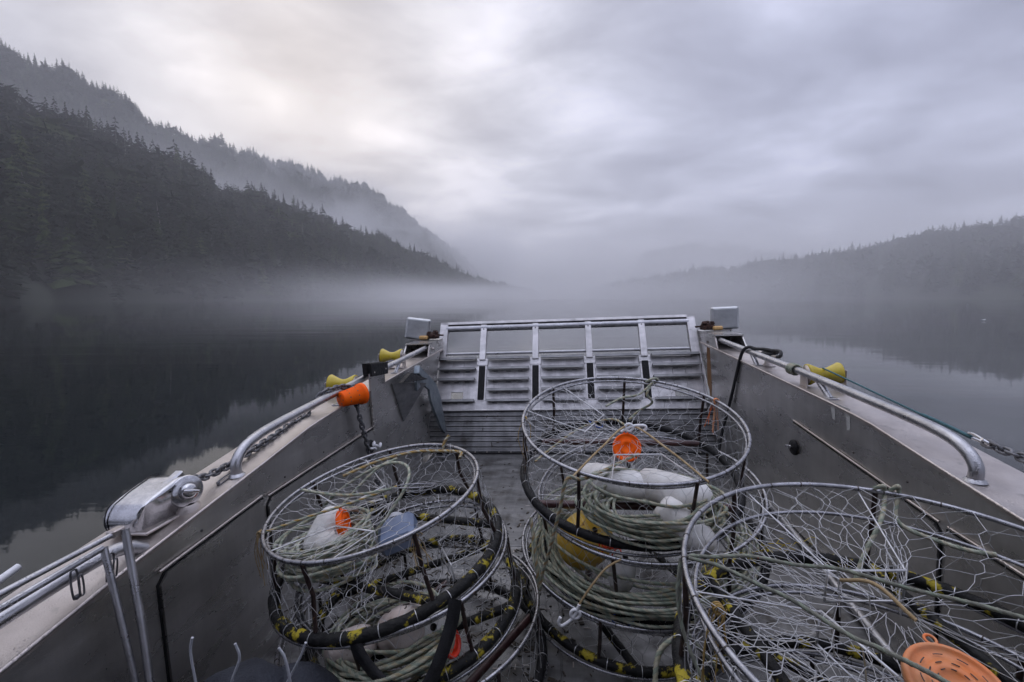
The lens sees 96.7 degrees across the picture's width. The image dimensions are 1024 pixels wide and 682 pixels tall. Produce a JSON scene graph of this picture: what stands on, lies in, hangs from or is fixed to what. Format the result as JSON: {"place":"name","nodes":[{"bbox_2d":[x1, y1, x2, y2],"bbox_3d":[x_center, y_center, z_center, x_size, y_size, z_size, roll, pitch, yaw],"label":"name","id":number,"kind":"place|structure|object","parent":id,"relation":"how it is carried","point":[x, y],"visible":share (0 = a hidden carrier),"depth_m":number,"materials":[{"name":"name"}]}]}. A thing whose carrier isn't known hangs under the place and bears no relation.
{"place":"outdoors","nodes":[
{"label":"outdoors","id":0,"kind":"place"},
{"bbox_2d":[1,60,466,268],"bbox_3d":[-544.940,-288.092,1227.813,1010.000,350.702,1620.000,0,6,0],"label":"ridge","id":1,"kind":"structure","parent":0,"point":[89,109],"depth_m":818.72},
{"bbox_2d":[0,45,490,281],"bbox_3d":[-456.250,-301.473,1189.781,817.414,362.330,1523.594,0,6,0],"label":"forest","id":2,"kind":"object","parent":1,"relation":"on","point":[349,204],"visible":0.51,"depth_m":824.17,"materials":[{"name":"grey plant"}]},
{"bbox_2d":[0,186,502,302],"bbox_3d":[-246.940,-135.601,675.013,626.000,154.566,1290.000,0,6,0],"label":"hillside","id":3,"kind":"structure","parent":0,"point":[39,291],"depth_m":180.72,"materials":[{"name":"plant"}]},
{"bbox_2d":[17,90,33,111],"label":"conifer","id":4,"kind":"object","parent":3,"relation":"on","point":[29,99],"visible":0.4,"depth_m":300.55,"materials":[{"name":"green plant"}]},
{"bbox_2d":[61,102,69,119],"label":"conifer","id":5,"kind":"object","parent":3,"relation":"on","point":[66,115],"visible":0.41,"depth_m":301.10,"materials":[{"name":"green plant"}]},
{"bbox_2d":[82,105,94,136],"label":"conifer","id":6,"kind":"object","parent":3,"relation":"on","point":[87,120],"visible":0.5,"depth_m":323.46,"materials":[{"name":"green plant"}]},
{"bbox_2d":[105,116,134,159],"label":"conifer","id":7,"kind":"object","parent":3,"relation":"on","point":[115,133],"visible":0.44,"depth_m":329.21,"materials":[{"name":"green plant"}]},
{"bbox_2d":[117,127,135,159],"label":"conifer","id":8,"kind":"object","parent":3,"relation":"on","point":[124,143],"visible":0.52,"depth_m":326.85,"materials":[{"name":"green plant"}]},
{"bbox_2d":[132,132,142,152],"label":"conifer","id":9,"kind":"object","parent":3,"relation":"on","point":[137,143],"visible":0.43,"depth_m":349.75,"materials":[{"name":"green plant"}]},
{"bbox_2d":[167,139,181,164],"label":"conifer","id":10,"kind":"object","parent":3,"relation":"on","point":[170,153],"visible":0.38,"depth_m":375.41,"materials":[{"name":"green plant"}]},
{"bbox_2d":[173,145,181,169],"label":"conifer","id":11,"kind":"object","parent":3,"relation":"on","point":[177,154],"visible":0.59,"depth_m":369.06,"materials":[{"name":"green plant"}]},
{"bbox_2d":[181,151,190,173],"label":"conifer","id":12,"kind":"object","parent":3,"relation":"on","point":[185,165],"visible":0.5,"depth_m":360.35,"materials":[{"name":"green plant"}]},
{"bbox_2d":[200,163,209,195],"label":"conifer","id":13,"kind":"object","parent":3,"relation":"on","point":[204,177],"visible":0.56,"depth_m":371.99,"materials":[{"name":"green plant"}]},
{"bbox_2d":[260,186,269,206],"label":"conifer","id":14,"kind":"object","parent":3,"relation":"on","point":[265,201],"visible":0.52,"depth_m":424.97,"materials":[{"name":"green plant"}]},
{"bbox_2d":[0,83,537,300],"bbox_3d":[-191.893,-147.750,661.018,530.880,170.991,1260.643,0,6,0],"label":"forest","id":15,"kind":"object","parent":3,"relation":"on","point":[61,165],"visible":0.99,"depth_m":249.49,"materials":[{"name":"green plant"}]},
{"bbox_2d":[0,297,1023,600],"bbox_3d":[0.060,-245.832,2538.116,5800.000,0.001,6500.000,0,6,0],"label":"water","id":16,"kind":"structure","parent":0,"point":[104,407],"depth_m":13.58,"materials":[{"name":"black liquid"}]},
{"bbox_2d":[0,314,1023,681],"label":"landing boat","id":17,"kind":"object","parent":16,"relation":"on","point":[202,582],"visible":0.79,"depth_m":2.16,"materials":[{"name":"metal"}]},
{"bbox_2d":[0,564,21,583],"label":"boat pole","id":18,"kind":"object","parent":17,"relation":"attached to","point":[9,573],"visible":1,"depth_m":1.39,"materials":[{"name":"white plastic"}]},
{"bbox_2d":[0,526,154,681],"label":"folding frame","id":19,"kind":"object","parent":17,"relation":"on","point":[117,531],"visible":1,"depth_m":1.28,"materials":[{"name":"metal"}]},
{"bbox_2d":[69,568,84,600],"bbox_3d":[-1.185,0.661,1.239,0.014,0.090,0.031,-2,5,7],"label":"snap clip","id":20,"kind":"object","parent":19,"relation":"hanging from","point":[77,596],"visible":1,"depth_m":1.24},
{"bbox_2d":[105,552,117,581],"bbox_3d":[-1.175,0.662,1.334,0.015,0.089,0.035,3,6,25],"label":"snap clip","id":21,"kind":"object","parent":17,"relation":"hanging from","point":[114,559],"visible":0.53,"depth_m":1.34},
{"bbox_2d":[103,471,202,535],"bbox_3d":[-1.258,0.564,1.615,0.200,0.152,0.243,-2,5,7],"label":"windlass","id":22,"kind":"object","parent":17,"relation":"attached to","point":[148,505],"visible":0.96,"depth_m":1.58,"materials":[{"name":"silver metal"}]},
{"bbox_2d":[216,472,230,485],"bbox_3d":[-1.182,0.572,1.875,0.015,0.036,0.088,-2,5,7],"label":"snap clip","id":23,"kind":"object","parent":17,"relation":"on","point":[218,483],"visible":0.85,"depth_m":1.85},
{"bbox_2d":[203,657,339,681],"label":"gear bag","id":24,"kind":"object","parent":17,"relation":"on","point":[254,669],"visible":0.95,"depth_m":1.36,"materials":[{"name":"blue fabric"}]},
{"bbox_2d":[189,637,196,681],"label":"cable tie tail","id":25,"kind":"object","parent":24,"relation":"attached to","point":[191,660],"visible":1,"depth_m":1.19},
{"bbox_2d":[230,643,240,681],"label":"cable tie tail","id":26,"kind":"object","parent":24,"relation":"attached to","point":[238,661],"visible":1,"depth_m":1.17},
{"bbox_2d":[278,647,291,681],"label":"cable tie tail","id":27,"kind":"object","parent":24,"relation":"attached to","point":[285,661],"visible":1,"depth_m":1.16},
{"bbox_2d":[286,642,306,681],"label":"cable tie tail","id":28,"kind":"object","parent":24,"relation":"attached to","point":[299,658],"visible":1,"depth_m":1.16},
{"bbox_2d":[194,384,385,508],"bbox_3d":[-1.123,0.793,2.422,0.177,0.992,1.471,1,6,13],"label":"chain","id":29,"kind":"object","parent":17,"relation":"hanging from","point":[218,470],"visible":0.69,"depth_m":2.41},
{"bbox_2d":[370,441,381,450],"bbox_3d":[-0.899,0.692,3.007,0.047,0.059,0.108,-2,5,7],"label":"shackle","id":30,"kind":"object","parent":29,"relation":"attached to","point":[375,445],"visible":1,"depth_m":2.99,"materials":[{"name":"white metal"}]},
{"bbox_2d":[325,374,357,393],"bbox_3d":[-1.132,0.306,3.057,0.230,0.161,0.128,0,6,3],"label":"line roller","id":31,"kind":"object","parent":17,"relation":"attached to","point":[332,380],"visible":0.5,"depth_m":3.02,"materials":[{"name":"plastic"}]},
{"bbox_2d":[337,383,368,406],"bbox_3d":[-0.978,0.333,2.782,0.134,0.134,0.165,4,7,37],"label":"bait cup","id":32,"kind":"object","parent":17,"relation":"hanging from","point":[358,393],"visible":1,"depth_m":2.75,"materials":[{"name":"orange plastic"}]},
{"bbox_2d":[378,349,405,367],"bbox_3d":[-1.032,0.146,3.920,0.230,0.161,0.128,0,6,3],"label":"line roller","id":33,"kind":"object","parent":17,"relation":"attached to","point":[384,355],"visible":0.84,"depth_m":3.88,"materials":[{"name":"plastic"}]},
{"bbox_2d":[274,545,547,681],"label":"crab pot","id":34,"kind":"object","parent":17,"relation":"on","point":[541,669],"visible":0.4,"depth_m":1.88,"materials":[{"name":"silver metal"}]},
{"bbox_2d":[294,499,522,681],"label":"crab pot","id":35,"kind":"object","parent":34,"relation":"on","point":[508,611],"visible":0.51,"depth_m":1.75,"materials":[{"name":"silver metal"}]},
{"bbox_2d":[323,624,376,670],"bbox_3d":[-0.561,1.068,1.586,0.178,0.141,0.120,0,6,-5],"label":"float buoy","id":36,"kind":"object","parent":35,"relation":"in","point":[335,655],"visible":0.24,"depth_m":1.53,"materials":[{"name":"plastic"}]},
{"bbox_2d":[260,443,503,649],"bbox_3d":[-0.522,0.744,1.873,0.942,0.311,0.951,-10,11,8],"label":"crab pot","id":37,"kind":"object","parent":35,"relation":"on","point":[286,629],"visible":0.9,"depth_m":1.64,"materials":[{"name":"silver metal"}]},
{"bbox_2d":[254,529,267,585],"bbox_3d":[-0.944,0.814,1.706,0.044,0.218,0.030,-1,6,-6],"label":"twine lashing","id":38,"kind":"object","parent":37,"relation":"attached to","point":[258,533],"visible":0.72,"depth_m":1.71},
{"bbox_2d":[303,505,338,549],"bbox_3d":[-0.765,0.789,1.874,0.132,0.200,0.186,5,7,39],"label":"float buoy","id":39,"kind":"object","parent":37,"relation":"in","point":[319,522],"visible":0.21,"depth_m":1.83,"materials":[{"name":"white plastic"}]},
{"bbox_2d":[272,506,380,592],"bbox_3d":[-0.714,0.806,1.792,0.441,0.227,0.352,-2,5,7],"label":"rope coil","id":40,"kind":"object","parent":37,"relation":"in","point":[319,574],"visible":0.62,"depth_m":1.69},
{"bbox_2d":[265,485,396,533],"bbox_3d":[-0.701,0.653,1.783,0.493,0.119,0.030,-2,6,-20],"label":"rope","id":41,"kind":"object","parent":37,"relation":"attached to","point":[320,512],"visible":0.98,"depth_m":1.78,"materials":[{"name":"beige fabric"}]},
{"bbox_2d":[313,531,358,558],"bbox_3d":[-0.692,0.811,1.800,0.173,0.120,0.112,2,6,18],"label":"float buoy","id":42,"kind":"object","parent":37,"relation":"in","point":[334,537],"visible":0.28,"depth_m":1.77,"materials":[{"name":"white plastic"}]},
{"bbox_2d":[335,508,350,534],"bbox_3d":[-0.675,0.724,1.823,0.049,0.133,0.112,-1,6,-7],"label":"bait disc","id":43,"kind":"object","parent":37,"relation":"in","point":[343,515],"visible":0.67,"depth_m":1.80,"materials":[{"name":"orange plastic"}]},
{"bbox_2d":[301,487,391,496],"bbox_3d":[-0.703,0.621,1.883,0.442,0.071,0.047,2,6,16],"label":"rope","id":44,"kind":"object","parent":37,"relation":"attached to","point":[343,494],"visible":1,"depth_m":1.85,"materials":[{"name":"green fabric"}]},
{"bbox_2d":[314,461,410,539],"bbox_3d":[-0.654,0.699,2.025,0.293,0.318,0.523,-5,7,-40],"label":"rope loop","id":45,"kind":"object","parent":37,"relation":"in","point":[380,525],"visible":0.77,"depth_m":1.99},
{"bbox_2d":[341,457,397,504],"bbox_3d":[-0.689,0.692,2.045,0.363,0.280,0.030,-4,7,-35],"label":"rope loop","id":46,"kind":"object","parent":37,"relation":"in","point":[367,477],"visible":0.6,"depth_m":2.06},
{"bbox_2d":[350,643,395,681],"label":"webbing strap","id":47,"kind":"object","parent":37,"relation":"attached to","point":[371,669],"visible":1,"depth_m":1.43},
{"bbox_2d":[378,512,417,555],"bbox_3d":[-0.462,0.777,1.844,0.156,0.144,0.167,-1,6,-13],"label":"bait jar","id":48,"kind":"object","parent":37,"relation":"in","point":[407,518],"visible":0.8,"depth_m":1.81,"materials":[{"name":"blue plastic"}]},
{"bbox_2d":[342,449,462,476],"bbox_3d":[-0.489,0.554,2.097,0.544,0.091,0.176,-2,5,7],"label":"golden rope","id":49,"kind":"object","parent":37,"relation":"on","point":[390,457],"visible":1,"depth_m":2.13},
{"bbox_2d":[391,483,435,488],"bbox_3d":[-0.397,0.583,1.828,0.183,0.023,0.036,-2,5,7],"label":"wire hook","id":50,"kind":"object","parent":37,"relation":"in","point":[414,487],"visible":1,"depth_m":1.82,"materials":[{"name":"silver metal"}]},
{"bbox_2d":[411,532,431,569],"bbox_3d":[-0.314,0.705,1.524,0.057,0.149,0.102,-4,7,-35],"label":"twine lashing","id":51,"kind":"object","parent":37,"relation":"attached to","point":[413,551],"visible":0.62,"depth_m":1.51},
{"bbox_2d":[422,598,461,681],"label":"webbing strap","id":52,"kind":"object","parent":37,"relation":"attached to","point":[436,667],"visible":1,"depth_m":1.39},
{"bbox_2d":[442,434,449,449],"bbox_3d":[-0.317,0.486,2.171,0.046,0.081,0.020,-3,6,-31],"label":"frayed rope end","id":53,"kind":"object","parent":37,"relation":"in","point":[445,441],"visible":0.89,"depth_m":2.17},
{"bbox_2d":[322,580,461,681],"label":"rope coil","id":54,"kind":"object","parent":35,"relation":"in","point":[416,660],"visible":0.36,"depth_m":1.48,"materials":[{"name":"fabric"}]},
{"bbox_2d":[377,602,424,657],"bbox_3d":[-0.385,1.021,1.605,0.160,0.232,0.246,-5,7,-40],"label":"float buoy","id":55,"kind":"object","parent":35,"relation":"in","point":[405,641],"visible":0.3,"depth_m":1.52,"materials":[{"name":"plastic"}]},
{"bbox_2d":[424,610,445,641],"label":"float buoy","id":56,"kind":"object","parent":35,"relation":"in","point":[431,627],"visible":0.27,"depth_m":1.55,"materials":[{"name":"white plastic"}]},
{"bbox_2d":[448,630,460,659],"bbox_3d":[-0.212,1.028,1.563,0.065,0.108,0.097,-2,5,7],"label":"bait disc","id":57,"kind":"object","parent":35,"relation":"in","point":[456,649],"visible":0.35,"depth_m":1.57,"materials":[{"name":"red plastic"}]},
{"bbox_2d":[284,494,706,681],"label":"weed scraps","id":58,"kind":"object","parent":34,"relation":"in","point":[386,584],"visible":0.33,"depth_m":1.79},
{"bbox_2d":[405,317,430,340],"bbox_3d":[-1.010,-0.082,4.862,0.255,0.321,0.154,6,4,-8],"label":"floodlight","id":59,"kind":"object","parent":17,"relation":"attached to","point":[416,328],"visible":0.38,"depth_m":4.83,"materials":[{"name":"metal"}]},
{"bbox_2d":[391,366,445,432],"bbox_3d":[-0.775,0.591,4.030,0.124,0.810,1.200,1,6,10],"label":"anchor","id":60,"kind":"object","parent":17,"relation":"hanging from","point":[406,395],"visible":1,"depth_m":3.79,"materials":[{"name":"metal"}]},
{"bbox_2d":[419,330,443,339],"bbox_3d":[-0.855,-0.067,4.848,0.256,0.091,0.144,-2,5,7],"label":"gate latch","id":61,"kind":"object","parent":17,"relation":"on","point":[434,334],"visible":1,"depth_m":4.80,"materials":[{"name":"metal"}]},
{"bbox_2d":[519,497,738,680],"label":"crab pot","id":62,"kind":"object","parent":17,"relation":"on","point":[632,668],"visible":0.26,"depth_m":1.83,"materials":[{"name":"silver metal"}]},
{"bbox_2d":[537,435,770,635],"bbox_3d":[0.647,0.833,2.191,1.048,0.326,1.044,-6,15,7],"label":"crab pot","id":63,"kind":"object","parent":62,"relation":"on","point":[665,566],"visible":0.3,"depth_m":1.88,"materials":[{"name":"silver metal"}]},
{"bbox_2d":[557,510,612,570],"bbox_3d":[0.322,0.880,2.015,0.224,0.263,0.263,-2,6,-22],"label":"float buoy","id":64,"kind":"object","parent":63,"relation":"in","point":[582,554],"visible":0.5,"depth_m":1.94,"materials":[{"name":"plastic"}]},
{"bbox_2d":[578,558,621,604],"bbox_3d":[0.326,0.901,1.692,0.174,0.169,0.016,-1,6,-12],"label":"hook cord","id":65,"kind":"object","parent":63,"relation":"hanging from","point":[598,576],"visible":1,"depth_m":1.68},
{"bbox_2d":[557,604,581,627],"bbox_3d":[0.212,1.019,1.688,0.092,0.095,0.013,-2,5,7],"label":"lid hook","id":66,"kind":"object","parent":65,"relation":"hanging from","point":[576,611],"visible":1,"depth_m":1.68,"materials":[{"name":"white metal"}]},
{"bbox_2d":[520,376,751,557],"bbox_3d":[0.558,0.512,2.181,1.047,0.327,1.042,0,19,7],"label":"crab pot","id":67,"kind":"object","parent":63,"relation":"on","point":[541,507],"visible":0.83,"depth_m":2.04,"materials":[{"name":"silver metal"}]},
{"bbox_2d":[518,416,530,456],"bbox_3d":[0.062,0.475,2.208,0.055,0.225,0.043,3,6,29],"label":"twine lashing","id":68,"kind":"object","parent":67,"relation":"attached to","point":[518,434],"visible":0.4,"depth_m":2.21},
{"bbox_2d":[529,453,638,590],"bbox_3d":[0.349,0.743,1.873,0.522,0.516,0.208,-2,6,-19],"label":"hanging rope","id":69,"kind":"object","parent":67,"relation":"hanging from","point":[540,580],"visible":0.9,"depth_m":1.80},
{"bbox_2d":[581,463,644,499],"bbox_3d":[0.449,0.612,1.984,0.300,0.132,0.132,3,6,29],"label":"float buoy","id":70,"kind":"object","parent":67,"relation":"in","point":[636,493],"visible":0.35,"depth_m":1.93,"materials":[{"name":"white plastic"}]},
{"bbox_2d":[612,432,640,461],"bbox_3d":[0.517,0.471,2.046,0.126,0.138,0.071,-2,5,7],"label":"bait disc","id":71,"kind":"object","parent":67,"relation":"in","point":[625,439],"visible":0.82,"depth_m":2.04,"materials":[{"name":"orange plastic"}]},
{"bbox_2d":[605,381,653,406],"bbox_3d":[0.639,0.283,2.444,0.350,0.106,0.019,-3,6,-30],"label":"knotted rope","id":72,"kind":"object","parent":67,"relation":"attached to","point":[635,395],"visible":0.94,"depth_m":2.43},
{"bbox_2d":[621,422,646,432],"bbox_3d":[0.548,0.391,2.047,0.119,0.050,0.013,-2,5,7],"label":"lid hook","id":73,"kind":"object","parent":67,"relation":"in","point":[631,426],"visible":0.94,"depth_m":2.04,"materials":[{"name":"white plastic"}]},
{"bbox_2d":[534,418,630,462],"bbox_3d":[0.330,0.457,2.159,0.440,0.154,0.262,-2,5,7],"label":"bait loop","id":74,"kind":"object","parent":73,"relation":"hanging from","point":[562,439],"visible":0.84,"depth_m":2.20,"materials":[{"name":"beige fabric"}]},
{"bbox_2d":[570,425,709,482],"bbox_3d":[0.488,0.452,1.867,0.506,0.108,0.411,-2,5,7],"label":"drawstring","id":75,"kind":"object","parent":67,"relation":"attached to","point":[652,437],"visible":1,"depth_m":1.83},
{"bbox_2d":[628,377,658,420],"bbox_3d":[0.760,0.326,2.598,0.156,0.268,0.110,4,7,39],"label":"knotted rope","id":76,"kind":"object","parent":67,"relation":"attached to","point":[648,397],"visible":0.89,"depth_m":2.59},
{"bbox_2d":[574,468,728,530],"bbox_3d":[0.554,0.634,1.830,0.604,0.184,0.355,-2,5,7],"label":"rope coil","id":77,"kind":"object","parent":67,"relation":"in","point":[615,518],"visible":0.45,"depth_m":1.74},
{"bbox_2d":[584,488,725,549],"bbox_3d":[0.574,0.684,1.848,0.566,0.178,0.342,-2,5,7],"label":"rope coil","id":78,"kind":"object","parent":67,"relation":"in","point":[658,539],"visible":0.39,"depth_m":1.73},
{"bbox_2d":[640,468,712,503],"bbox_3d":[0.668,0.617,1.883,0.301,0.140,0.136,4,7,33],"label":"float buoy","id":79,"kind":"object","parent":67,"relation":"in","point":[656,496],"visible":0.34,"depth_m":1.84,"materials":[{"name":"white plastic"}]},
{"bbox_2d":[653,496,716,554],"bbox_3d":[0.662,0.707,1.747,0.232,0.196,0.124,3,6,29],"label":"float buoy","id":80,"kind":"object","parent":67,"relation":"in","point":[668,514],"visible":0.56,"depth_m":1.70,"materials":[{"name":"white plastic"}]},
{"bbox_2d":[704,398,719,432],"bbox_3d":[1.015,0.381,2.294,0.050,0.193,0.082,-1,6,-6],"label":"twine lashing","id":81,"kind":"object","parent":67,"relation":"attached to","point":[714,402],"visible":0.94,"depth_m":2.29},
{"bbox_2d":[531,472,759,628],"bbox_3d":[0.599,0.901,2.127,1.038,0.296,0.975,-2,5,7],"label":"rope coil","id":82,"kind":"object","parent":63,"relation":"in","point":[575,584],"visible":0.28,"depth_m":1.82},
{"bbox_2d":[608,554,635,591],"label":"float buoy","id":83,"kind":"object","parent":82,"relation":"on","point":[630,571],"visible":0.54,"depth_m":1.82,"materials":[{"name":"white plastic"}]},
{"bbox_2d":[710,306,738,330],"bbox_3d":[2.159,-0.186,4.617,0.255,0.321,0.154,-2,5,16],"label":"floodlight","id":84,"kind":"object","parent":17,"relation":"attached to","point":[727,318],"visible":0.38,"depth_m":4.59,"materials":[{"name":"metal"}]},
{"bbox_2d":[758,351,775,366],"bbox_3d":[1.877,0.133,3.327,0.098,0.096,0.332,-2,5,7],"label":"mooring cleat","id":85,"kind":"object","parent":17,"relation":"attached to","point":[767,364],"visible":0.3,"depth_m":3.31,"materials":[{"name":"metal"}]},
{"bbox_2d":[716,345,782,462],"bbox_3d":[1.839,0.557,3.545,0.118,1.063,0.756,-1,6,-8],"label":"mooring line","id":86,"kind":"object","parent":85,"relation":"hanging from","point":[769,351],"visible":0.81,"depth_m":3.58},
{"bbox_2d":[785,363,801,375],"bbox_3d":[1.747,0.175,2.823,0.073,0.074,0.089,-2,5,7],"label":"rope lashing","id":87,"kind":"object","parent":17,"relation":"attached to","point":[789,368],"visible":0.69,"depth_m":2.81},
{"bbox_2d":[709,648,898,681],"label":"crab pot","id":88,"kind":"object","parent":17,"relation":"on","point":[812,654],"visible":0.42,"depth_m":1.54,"materials":[{"name":"silver metal"}]},
{"bbox_2d":[652,636,671,681],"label":"tan rope loop","id":89,"kind":"object","parent":88,"relation":"hanging from","point":[663,646],"visible":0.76,"depth_m":1.47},
{"bbox_2d":[688,582,1023,681],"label":"crab pot","id":90,"kind":"object","parent":88,"relation":"on","point":[888,661],"visible":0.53,"depth_m":1.48,"materials":[{"name":"silver metal"}]},
{"bbox_2d":[671,482,1023,681],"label":"crab pot","id":91,"kind":"object","parent":90,"relation":"on","point":[691,598],"visible":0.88,"depth_m":1.28,"materials":[{"name":"silver metal"}]},
{"bbox_2d":[675,558,705,681],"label":"green rope","id":92,"kind":"object","parent":91,"relation":"hanging from","point":[679,612],"visible":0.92,"depth_m":1.18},
{"bbox_2d":[701,601,726,681],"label":"twine lashing","id":93,"kind":"object","parent":91,"relation":"attached to","point":[717,612],"visible":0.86,"depth_m":1.06,"materials":[{"name":"fabric"}]},
{"bbox_2d":[675,534,813,615],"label":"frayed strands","id":94,"kind":"object","parent":91,"relation":"on","point":[753,552],"visible":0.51,"depth_m":1.59},
{"bbox_2d":[688,556,950,681],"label":"green rope","id":95,"kind":"object","parent":91,"relation":"on","point":[851,636],"visible":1,"depth_m":0.98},
{"bbox_2d":[679,553,1023,667],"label":"green rope","id":96,"kind":"object","parent":91,"relation":"hanging from","point":[912,589],"visible":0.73,"depth_m":1.13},
{"bbox_2d":[839,578,917,621],"bbox_3d":[0.851,0.587,1.061,0.014,0.040,0.162,-2,6,-21],"label":"pale cord","id":97,"kind":"object","parent":96,"relation":"attached to","point":[898,603],"visible":1,"depth_m":1.05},
{"bbox_2d":[850,484,886,589],"bbox_3d":[1.107,0.592,1.400,0.305,0.244,0.046,-5,8,-43],"label":"rope","id":98,"kind":"object","parent":91,"relation":"attached to","point":[881,518],"visible":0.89,"depth_m":1.38,"materials":[{"name":"fabric"}]},
{"bbox_2d":[889,484,996,556],"bbox_3d":[1.285,0.542,1.377,0.079,0.141,0.254,-3,7,-32],"label":"rope","id":99,"kind":"object","parent":91,"relation":"attached to","point":[897,487],"visible":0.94,"depth_m":1.38,"materials":[{"name":"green fabric"}]},
{"bbox_2d":[901,633,1000,681],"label":"bait disc","id":100,"kind":"object","parent":91,"relation":"in","point":[949,663],"visible":0.94,"depth_m":0.89,"materials":[{"name":"plastic"}]},
{"bbox_2d":[800,362,846,387],"bbox_3d":[1.845,0.211,2.696,0.231,0.168,0.137,-2,5,7],"label":"line roller","id":101,"kind":"object","parent":17,"relation":"attached to","point":[837,368],"visible":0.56,"depth_m":2.66,"materials":[{"name":"plastic"}]},
{"bbox_2d":[822,367,972,438],"bbox_3d":[1.786,0.262,2.202,0.018,0.118,1.001,1,6,6],"label":"teal cord","id":102,"kind":"object","parent":101,"relation":"attached to","point":[961,432],"visible":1,"depth_m":1.95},
{"bbox_2d":[967,432,991,445],"bbox_3d":[1.727,0.363,1.677,0.042,0.040,0.100,-2,5,7],"label":"shackle","id":103,"kind":"object","parent":102,"relation":"attached to","point":[978,438],"visible":0.92,"depth_m":1.68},
{"bbox_2d":[980,439,1023,463],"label":"chain","id":104,"kind":"object","parent":103,"relation":"hanging from","point":[999,449],"visible":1,"depth_m":1.58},
{"bbox_2d":[0,0,1023,296],"label":"sky","id":105,"kind":"structure","parent":0,"point":[553,144],"materials":[{"name":"grey"}]},
{"bbox_2d":[392,415,848,681],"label":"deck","id":106,"kind":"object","parent":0,"point":[551,679],"visible":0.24,"depth_m":2.11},
{"bbox_2d":[695,321,722,329],"bbox_3d":[1.978,-0.157,4.584,0.256,0.094,0.141,-2,5,7],"label":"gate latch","id":107,"kind":"object","parent":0,"point":[707,325],"visible":1,"depth_m":4.54,"materials":[{"name":"metal"}]},
{"bbox_2d":[630,245,800,279],"bbox_3d":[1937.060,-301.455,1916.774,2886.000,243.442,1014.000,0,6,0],"label":"hill","id":108,"kind":"structure","parent":0,"point":[716,259],"depth_m":1990.64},
{"bbox_2d":[628,241,804,281],"bbox_3d":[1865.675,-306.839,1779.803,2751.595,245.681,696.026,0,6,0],"label":"distant forest","id":109,"kind":"object","parent":108,"relation":"on","point":[640,267],"visible":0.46,"depth_m":1984.96,"materials":[{"name":"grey plant"}]},
{"bbox_2d":[597,240,1023,298],"bbox_3d":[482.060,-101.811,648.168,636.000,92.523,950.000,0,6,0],"label":"hillside","id":110,"kind":"structure","parent":0,"point":[998,290],"depth_m":383.00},
{"bbox_2d":[584,215,1023,298],"bbox_3d":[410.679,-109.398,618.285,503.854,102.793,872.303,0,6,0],"label":"forest","id":111,"kind":"object","parent":110,"relation":"on","point":[772,275],"visible":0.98,"depth_m":444.09,"materials":[{"name":"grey plant"}]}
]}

